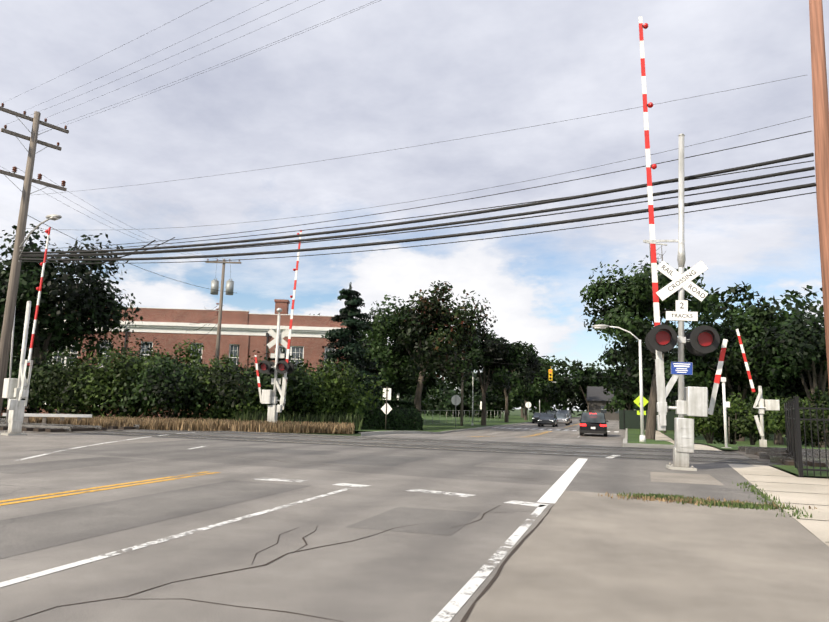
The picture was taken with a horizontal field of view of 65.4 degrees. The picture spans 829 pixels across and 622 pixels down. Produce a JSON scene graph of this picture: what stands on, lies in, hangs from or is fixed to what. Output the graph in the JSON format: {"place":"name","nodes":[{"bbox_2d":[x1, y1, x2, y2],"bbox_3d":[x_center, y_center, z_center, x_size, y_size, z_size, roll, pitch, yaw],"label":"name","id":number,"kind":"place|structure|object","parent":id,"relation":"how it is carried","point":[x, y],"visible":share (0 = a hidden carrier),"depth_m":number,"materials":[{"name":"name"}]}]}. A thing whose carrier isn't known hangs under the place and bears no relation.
{"place":"outdoors","nodes":[
{"label":"outdoors","id":0,"kind":"place"},
{"bbox_2d":[0,417,828,621],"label":"road","id":1,"kind":"structure","parent":0,"point":[586,553],"depth_m":5.86,"materials":[{"name":"grey asphalt"}]},
{"bbox_2d":[1,227,50,435],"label":"gate","id":2,"kind":"structure","parent":1,"relation":"on","point":[17,388],"depth_m":20.70,"materials":[{"name":"silver metal"}]},
{"bbox_2d":[9,455,582,621],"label":"road cracks","id":3,"kind":"object","parent":1,"relation":"on","point":[468,612],"visible":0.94,"depth_m":4.80,"materials":[{"name":"black asphalt"}]},
{"bbox_2d":[0,423,619,621],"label":"road markings","id":4,"kind":"object","parent":1,"relation":"on","point":[460,598],"visible":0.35,"depth_m":7.39,"materials":[{"name":"white paint"}]},
{"bbox_2d":[0,447,723,558],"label":"road patches","id":5,"kind":"object","parent":1,"relation":"on","point":[25,534],"visible":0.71,"depth_m":7.36,"materials":[{"name":"grey asphalt"}]},
{"bbox_2d":[360,416,673,448],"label":"kerbs","id":6,"kind":"structure","parent":1,"relation":"on","point":[639,445],"depth_m":28.51,"materials":[{"name":"grey concrete"}]},
{"bbox_2d":[532,413,546,422],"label":"car","id":7,"kind":"object","parent":1,"relation":"on","point":[535,418],"visible":0.42,"depth_m":86.54,"materials":[{"name":"grey metal"}]},
{"bbox_2d":[537,413,557,426],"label":"car","id":8,"kind":"object","parent":1,"relation":"on","point":[547,419],"visible":1,"depth_m":70.54,"materials":[{"name":"grey metal"}]},
{"bbox_2d":[547,410,556,413],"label":"car","id":9,"kind":"object","parent":1,"relation":"on","point":[550,412],"depth_m":100.03,"materials":[{"name":"black metal"}]},
{"bbox_2d":[555,413,569,425],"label":"car","id":10,"kind":"object","parent":1,"relation":"on","point":[563,419],"visible":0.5,"depth_m":78.83,"materials":[{"name":"silver metal"}]},
{"bbox_2d":[557,410,571,422],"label":"car","id":11,"kind":"object","parent":1,"relation":"on","point":[565,412],"visible":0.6,"depth_m":91.47,"materials":[{"name":"silver metal"}]},
{"bbox_2d":[579,412,607,436],"bbox_3d":[13.721,8.649,49.449,2.230,1.744,5.025,-1,-9,16],"label":"suv","id":12,"kind":"object","parent":1,"relation":"on","point":[594,423],"visible":1,"depth_m":47.21,"materials":[{"name":"black metal"}]},
{"bbox_2d":[638,16,727,470],"bbox_3d":[6.152,-1.873,14.820,1.721,10.791,1.280,-1,-9,14],"label":"signal","id":13,"kind":"object","parent":1,"relation":"on","point":[660,339],"visible":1,"depth_m":14.40,"materials":[{"name":"silver metal"}]},
{"bbox_2d":[598,491,816,509],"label":"dry tufts","id":14,"kind":"object","parent":1,"relation":"on","point":[671,500],"visible":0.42,"depth_m":8.96,"materials":[{"name":"plant"}]},
{"bbox_2d":[617,481,811,518],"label":"tufts","id":15,"kind":"object","parent":1,"relation":"on","point":[747,505],"visible":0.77,"depth_m":8.73,"materials":[{"name":"green plant"}]},
{"bbox_2d":[0,0,828,410],"label":"sky","id":16,"kind":"structure","parent":0,"point":[383,75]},
{"bbox_2d":[1,412,828,476],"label":"verge grass","id":17,"kind":"structure","parent":0,"point":[633,434],"depth_m":52.54,"materials":[{"name":"green plant"}]},
{"bbox_2d":[23,416,354,433],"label":"dry grass","id":18,"kind":"structure","parent":17,"relation":"on","point":[150,423],"depth_m":27.05,"materials":[{"name":"beige plant"}]},
{"bbox_2d":[39,416,354,433],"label":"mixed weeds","id":19,"kind":"object","parent":17,"relation":"on","point":[233,421],"visible":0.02,"depth_m":28.29,"materials":[{"name":"plant"}]},
{"bbox_2d":[235,410,363,429],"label":"weeds","id":20,"kind":"object","parent":17,"relation":"on","point":[358,422],"visible":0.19,"depth_m":30.82,"materials":[{"name":"plant"}]},
{"bbox_2d":[471,358,501,424],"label":"street light","id":21,"kind":"object","parent":17,"relation":"on","point":[472,392],"visible":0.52,"depth_m":65.68,"materials":[{"name":"grey metal"}]},
{"bbox_2d":[591,324,645,441],"bbox_3d":[7.750,2.708,24.536,1.920,4.434,0.327,0,-9,11],"label":"street light","id":22,"kind":"object","parent":17,"relation":"on","point":[642,438],"visible":1,"depth_m":24.38,"materials":[{"name":"white metal"}]},
{"bbox_2d":[617,365,676,410],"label":"tree","id":23,"kind":"object","parent":17,"relation":"on","point":[635,395],"visible":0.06,"depth_m":94.22,"materials":[{"name":"green plant"}]},
{"bbox_2d":[721,377,731,449],"bbox_3d":[10.952,3.596,22.742,0.315,2.500,0.300,-1,-9,18],"label":"bell post","id":24,"kind":"object","parent":17,"relation":"on","point":[725,403],"visible":1,"depth_m":22.71,"materials":[{"name":"white metal"}]},
{"bbox_2d":[736,329,779,446],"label":"pedestrian gate","id":25,"kind":"structure","parent":17,"relation":"on","point":[770,405],"depth_m":21.80,"materials":[{"name":"silver metal"}]},
{"bbox_2d":[784,396,828,477],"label":"iron fence","id":26,"kind":"object","parent":17,"relation":"on","point":[793,428],"visible":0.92,"depth_m":13.03,"materials":[{"name":"black metal"}]},
{"bbox_2d":[1,409,828,534],"bbox_3d":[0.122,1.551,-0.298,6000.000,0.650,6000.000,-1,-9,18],"label":"ground","id":27,"kind":"structure","parent":0,"point":[514,412],"depth_m":27.48,"materials":[{"name":"green plant"}]},
{"bbox_2d":[0,264,65,368],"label":"tree","id":28,"kind":"object","parent":27,"relation":"on","point":[28,335],"visible":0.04,"depth_m":45.94,"materials":[{"name":"green plant"}]},
{"bbox_2d":[2,347,66,417],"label":"bush","id":29,"kind":"object","parent":27,"relation":"on","point":[13,373],"depth_m":35.38,"materials":[{"name":"green plant"}]},
{"bbox_2d":[0,103,68,423],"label":"utility pole","id":30,"kind":"object","parent":27,"relation":"on","point":[7,334],"visible":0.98,"depth_m":24.60,"materials":[{"name":"brown wood"}]},
{"bbox_2d":[2,0,815,292],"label":"overhead cables","id":31,"kind":"object","parent":30,"relation":"attached to","point":[89,252],"visible":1,"depth_m":17.69,"materials":[{"name":"black plastic"}]},
{"bbox_2d":[2,413,91,423],"bbox_3d":[-14.831,4.443,26.100,3.184,0.560,0.200,4,-9,-20],"label":"guardrail","id":32,"kind":"object","parent":27,"relation":"on","point":[44,417],"visible":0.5,"depth_m":26.07,"materials":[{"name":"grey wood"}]},
{"bbox_2d":[2,347,111,416],"bbox_3d":[-20.805,4.586,36.606,7.534,5.023,7.876,-1,-9,18],"label":"bush","id":33,"kind":"object","parent":27,"relation":"on","point":[42,381],"depth_m":35.34,"materials":[{"name":"green plant"}]},
{"bbox_2d":[0,224,142,413],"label":"tree","id":34,"kind":"object","parent":27,"relation":"on","point":[86,297],"depth_m":39.14,"materials":[{"name":"green plant"}]},
{"bbox_2d":[26,346,156,417],"bbox_3d":[-16.582,4.231,34.459,6.554,4.860,6.615,-1,-9,18],"label":"bush","id":35,"kind":"object","parent":27,"relation":"on","point":[71,390],"depth_m":33.07,"materials":[{"name":"green plant"}]},
{"bbox_2d":[62,334,186,418],"bbox_3d":[-15.542,3.819,35.305,7.213,5.392,7.276,-1,-9,18],"label":"bush","id":36,"kind":"object","parent":27,"relation":"on","point":[104,391],"depth_m":33.60,"materials":[{"name":"green plant"}]},
{"bbox_2d":[108,352,228,418],"bbox_3d":[-12.693,4.149,33.820,6.763,3.866,6.391,-1,-9,18],"label":"bush","id":37,"kind":"object","parent":27,"relation":"on","point":[166,386],"depth_m":32.35,"materials":[{"name":"green plant"}]},
{"bbox_2d":[1,299,346,418],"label":"brick building","id":38,"kind":"structure","parent":27,"relation":"on","point":[244,335],"depth_m":59.58,"materials":[{"name":"red brick"}]},
{"bbox_2d":[149,339,241,418],"bbox_3d":[-12.774,4.212,37.766,6.179,5.295,5.217,-1,-9,18],"label":"bush","id":39,"kind":"object","parent":27,"relation":"on","point":[188,350],"depth_m":38.24,"materials":[{"name":"green plant"}]},
{"bbox_2d":[189,259,240,361],"bbox_3d":[-14.643,2.285,46.364,3.703,12.313,0.555,1,-8,0],"label":"utility pole","id":40,"kind":"object","parent":27,"relation":"on","point":[229,287],"visible":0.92,"depth_m":46.73,"materials":[{"name":"brown wood"}]},
{"bbox_2d":[166,356,294,419],"bbox_3d":[-10.114,4.851,35.123,7.258,4.591,7.461,-1,-9,18],"label":"bush","id":41,"kind":"object","parent":27,"relation":"on","point":[223,378],"depth_m":33.21,"materials":[{"name":"green plant"}]},
{"bbox_2d":[203,345,326,419],"bbox_3d":[-8.556,4.471,35.862,6.958,5.160,6.011,-1,-9,18],"label":"bush","id":42,"kind":"object","parent":27,"relation":"on","point":[292,378],"depth_m":34.94,"materials":[{"name":"green plant"}]},
{"bbox_2d":[254,231,301,422],"bbox_3d":[-6.250,0.807,30.011,1.719,9.309,1.874,-6,-11,40],"label":"signal","id":43,"kind":"object","parent":27,"relation":"on","point":[282,364],"visible":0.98,"depth_m":29.56,"materials":[{"name":"silver metal"}]},
{"bbox_2d":[253,355,356,420],"bbox_3d":[-6.421,4.937,37.291,5.888,4.947,6.211,-1,-9,18],"label":"bush","id":44,"kind":"object","parent":27,"relation":"on","point":[331,381],"depth_m":36.96,"materials":[{"name":"green plant"}]},
{"bbox_2d":[286,360,388,417],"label":"bush","id":45,"kind":"object","parent":27,"relation":"on","point":[346,407],"depth_m":37.97,"materials":[{"name":"green plant"}]},
{"bbox_2d":[310,313,372,340],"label":"tree","id":46,"kind":"object","parent":27,"relation":"on","point":[361,332],"depth_m":77.09,"materials":[{"name":"green plant"}]},
{"bbox_2d":[286,399,422,431],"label":"hedge","id":47,"kind":"object","parent":27,"relation":"on","point":[415,421],"depth_m":46.99,"materials":[{"name":"green plant"}]},
{"bbox_2d":[316,282,399,413],"bbox_3d":[-4.467,3.264,46.991,7.564,11.123,7.400,-1,-9,18],"label":"conifer","id":48,"kind":"object","parent":27,"relation":"on","point":[353,348],"depth_m":47.11,"materials":[{"name":"green plant"}]},
{"bbox_2d":[333,331,416,404],"bbox_3d":[-3.459,6.469,62.769,10.118,9.717,10.294,-1,-9,18],"label":"tree","id":49,"kind":"object","parent":27,"relation":"on","point":[391,371],"depth_m":60.36,"materials":[{"name":"green plant"}]},
{"bbox_2d":[381,387,391,429],"bbox_3d":[-1.914,6.761,43.741,0.877,3.250,0.081,-2,-9,24],"label":"sign","id":50,"kind":"object","parent":27,"relation":"on","point":[386,408],"visible":0.79,"depth_m":43.84,"materials":[{"name":"white metal"}]},
{"bbox_2d":[392,394,432,413],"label":"shrub","id":51,"kind":"object","parent":27,"relation":"on","point":[424,406],"visible":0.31,"depth_m":125.89,"materials":[{"name":"green plant"}]},
{"bbox_2d":[0,418,828,467],"bbox_3d":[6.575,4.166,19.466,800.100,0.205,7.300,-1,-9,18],"label":"railroad tracks","id":52,"kind":"object","parent":27,"relation":"on","point":[771,456],"visible":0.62,"depth_m":20.70,"materials":[{"name":"metal"}]},
{"bbox_2d":[395,370,440,398],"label":"tree","id":53,"kind":"object","parent":27,"relation":"on","point":[435,392],"visible":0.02,"depth_m":147.93,"materials":[{"name":"green plant"}]},
{"bbox_2d":[386,342,471,413],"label":"tree","id":54,"kind":"object","parent":27,"relation":"on","point":[430,383],"depth_m":78.51,"materials":[{"name":"green plant"}]},
{"bbox_2d":[363,280,497,411],"bbox_3d":[0.771,4.058,55.984,12.874,12.707,11.696,-1,-9,18],"label":"tree","id":55,"kind":"object","parent":27,"relation":"on","point":[438,319],"depth_m":53.58,"materials":[{"name":"green plant"}]},
{"bbox_2d":[423,373,459,413],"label":"belt tree","id":56,"kind":"object","parent":27,"relation":"on","point":[442,386],"depth_m":165.16,"materials":[{"name":"green plant"}]},
{"bbox_2d":[425,388,467,416],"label":"shrub","id":57,"kind":"object","parent":27,"relation":"on","point":[442,401],"depth_m":119.86,"materials":[{"name":"green plant"}]},
{"bbox_2d":[451,395,460,426],"bbox_3d":[3.680,9.054,57.505,0.920,3.110,0.071,-2,-9,24],"label":"round sign","id":58,"kind":"object","parent":27,"relation":"on","point":[455,399],"visible":0.92,"depth_m":57.65,"materials":[{"name":"grey metal"}]},
{"bbox_2d":[432,410,500,423],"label":"lawn fence","id":59,"kind":"object","parent":27,"relation":"on","point":[464,413],"visible":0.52,"depth_m":80.53,"materials":[{"name":"grey metal"}]},
{"bbox_2d":[457,370,489,395],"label":"belt tree","id":60,"kind":"object","parent":27,"relation":"on","point":[475,373],"depth_m":168.99,"materials":[{"name":"green plant"}]},
{"bbox_2d":[455,374,492,397],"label":"tree","id":61,"kind":"object","parent":27,"relation":"on","point":[467,388],"depth_m":161.38,"materials":[{"name":"green plant"}]},
{"bbox_2d":[458,394,498,416],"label":"shrub","id":62,"kind":"object","parent":27,"relation":"on","point":[468,402],"visible":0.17,"depth_m":120.75,"materials":[{"name":"green plant"}]},
{"bbox_2d":[439,325,527,425],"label":"tree","id":63,"kind":"object","parent":27,"relation":"on","point":[488,350],"depth_m":65.81,"materials":[{"name":"green plant"}]},
{"bbox_2d":[473,387,522,417],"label":"shrub","id":64,"kind":"object","parent":27,"relation":"on","point":[499,404],"depth_m":113.25,"materials":[{"name":"green plant"}]},
{"bbox_2d":[477,343,542,421],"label":"tree","id":65,"kind":"object","parent":27,"relation":"on","point":[531,363],"depth_m":82.91,"materials":[{"name":"green plant"}]},
{"bbox_2d":[525,402,530,420],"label":"round sign","id":66,"kind":"object","parent":27,"relation":"on","point":[527,404],"visible":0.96,"depth_m":98.46,"materials":[{"name":"white metal"}]},
{"bbox_2d":[511,342,547,417],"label":"tree","id":67,"kind":"object","parent":27,"relation":"on","point":[530,347],"depth_m":132.04,"materials":[{"name":"green plant"}]},
{"bbox_2d":[508,355,556,419],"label":"tree","id":68,"kind":"object","parent":27,"relation":"on","point":[533,391],"depth_m":101.05,"materials":[{"name":"green plant"}]},
{"bbox_2d":[523,357,584,412],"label":"tree","id":69,"kind":"object","parent":27,"relation":"on","point":[560,385],"depth_m":133.23,"materials":[{"name":"green plant"}]},
{"bbox_2d":[529,372,578,413],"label":"belt tree","id":70,"kind":"object","parent":27,"relation":"on","point":[564,406],"depth_m":159.29,"materials":[{"name":"green plant"}]},
{"bbox_2d":[460,349,665,432],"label":"traffic signals","id":71,"kind":"object","parent":27,"relation":"on","point":[550,379],"visible":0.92,"depth_m":61.94,"materials":[{"name":"yellow metal"}]},
{"bbox_2d":[563,360,609,411],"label":"tree","id":72,"kind":"object","parent":27,"relation":"on","point":[591,371],"depth_m":151.13,"materials":[{"name":"green plant"}]},
{"bbox_2d":[572,368,621,415],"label":"belt tree","id":73,"kind":"object","parent":27,"relation":"on","point":[583,407],"visible":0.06,"depth_m":166.74,"materials":[{"name":"green plant"}]},
{"bbox_2d":[603,366,646,412],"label":"tree","id":74,"kind":"object","parent":27,"relation":"on","point":[620,399],"depth_m":126.34,"materials":[{"name":"green plant"}]},
{"bbox_2d":[586,386,670,419],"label":"house","id":75,"kind":"structure","parent":27,"relation":"on","point":[597,398],"depth_m":138.88,"materials":[{"name":"grey"}]},
{"bbox_2d":[594,320,684,395],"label":"tree","id":76,"kind":"object","parent":27,"relation":"on","point":[610,354],"depth_m":70.32,"materials":[{"name":"green plant"}]},
{"bbox_2d":[633,395,648,414],"bbox_3d":[16.398,7.658,46.599,1.075,3.300,0.071,-2,-9,21],"label":"pedestrian sign","id":77,"kind":"object","parent":27,"relation":"on","point":[636,401],"visible":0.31,"depth_m":46.70,"materials":[{"name":"yellow metal"}]},
{"bbox_2d":[579,244,719,439],"bbox_3d":[15.563,2.006,43.123,8.962,13.723,9.582,-1,-9,18],"label":"tree","id":78,"kind":"object","parent":27,"relation":"on","point":[633,295],"depth_m":42.51,"materials":[{"name":"green plant"}]},
{"bbox_2d":[619,409,785,433],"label":"screen fence","id":79,"kind":"object","parent":27,"relation":"on","point":[629,419],"visible":0.12,"depth_m":67.18,"materials":[{"name":"green metal"}]},
{"bbox_2d":[664,321,751,403],"bbox_3d":[27.373,6.184,60.991,9.165,11.251,9.610,-1,-9,18],"label":"tree","id":80,"kind":"object","parent":27,"relation":"on","point":[669,357],"depth_m":60.49,"materials":[{"name":"green plant"}]},
{"bbox_2d":[674,397,741,443],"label":"bush","id":81,"kind":"object","parent":27,"relation":"on","point":[713,420],"depth_m":30.54,"materials":[{"name":"green plant"}]},
{"bbox_2d":[711,403,766,443],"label":"bush","id":82,"kind":"object","parent":27,"relation":"on","point":[718,435],"depth_m":31.89,"materials":[{"name":"green plant"}]},
{"bbox_2d":[684,321,805,440],"bbox_3d":[22.615,4.864,44.490,8.052,8.810,7.328,-1,-9,18],"label":"tree","id":83,"kind":"object","parent":27,"relation":"on","point":[723,334],"depth_m":44.86,"materials":[{"name":"green plant"}]},
{"bbox_2d":[717,397,784,444],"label":"bush","id":84,"kind":"object","parent":27,"relation":"on","point":[746,419],"depth_m":29.65,"materials":[{"name":"green plant"}]},
{"bbox_2d":[726,392,745,413],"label":"sapling leaves","id":85,"kind":"object","parent":84,"relation":"attached to","point":[735,400],"visible":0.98,"depth_m":29.69,"materials":[{"name":"green plant"}]},
{"bbox_2d":[687,281,824,436],"bbox_3d":[29.079,4.195,54.940,12.050,13.499,14.536,-1,-9,18],"label":"tree","id":86,"kind":"object","parent":27,"relation":"on","point":[723,306],"depth_m":53.65,"materials":[{"name":"green plant"}]},
{"bbox_2d":[725,302,828,444],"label":"tree","id":87,"kind":"object","parent":27,"relation":"on","point":[796,387],"depth_m":40.48,"materials":[{"name":"green plant"}]},
{"bbox_2d":[742,306,828,446],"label":"tree","id":88,"kind":"object","parent":27,"relation":"on","point":[801,349],"depth_m":37.17,"materials":[{"name":"green plant"}]},
{"bbox_2d":[765,394,823,447],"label":"bush","id":89,"kind":"object","parent":27,"relation":"on","point":[781,412],"depth_m":33.03,"materials":[{"name":"green plant"}]},
{"bbox_2d":[777,386,828,447],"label":"bush","id":90,"kind":"object","parent":27,"relation":"on","point":[813,424],"depth_m":31.18,"materials":[{"name":"green plant"}]},
{"bbox_2d":[804,325,824,379],"bbox_3d":[29.553,4.055,42.913,9.070,10.286,8.521,-1,-9,18],"label":"tree","id":91,"kind":"object","parent":27,"relation":"on","point":[818,371],"depth_m":43.54,"materials":[{"name":"green plant"}]},
{"bbox_2d":[809,0,828,386],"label":"utility pole","id":92,"kind":"object","parent":27,"relation":"on","point":[820,98],"visible":1,"depth_m":14.29,"materials":[{"name":"red wood"}]},
{"bbox_2d":[667,396,677,410],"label":"tree","id":93,"kind":"object","parent":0,"point":[671,400],"depth_m":137.08,"materials":[{"name":"green plant"}]},
{"bbox_2d":[655,431,828,545],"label":"sidewalk","id":94,"kind":"structure","parent":0,"point":[785,488],"depth_m":10.65,"materials":[{"name":"concrete"}]}
]}

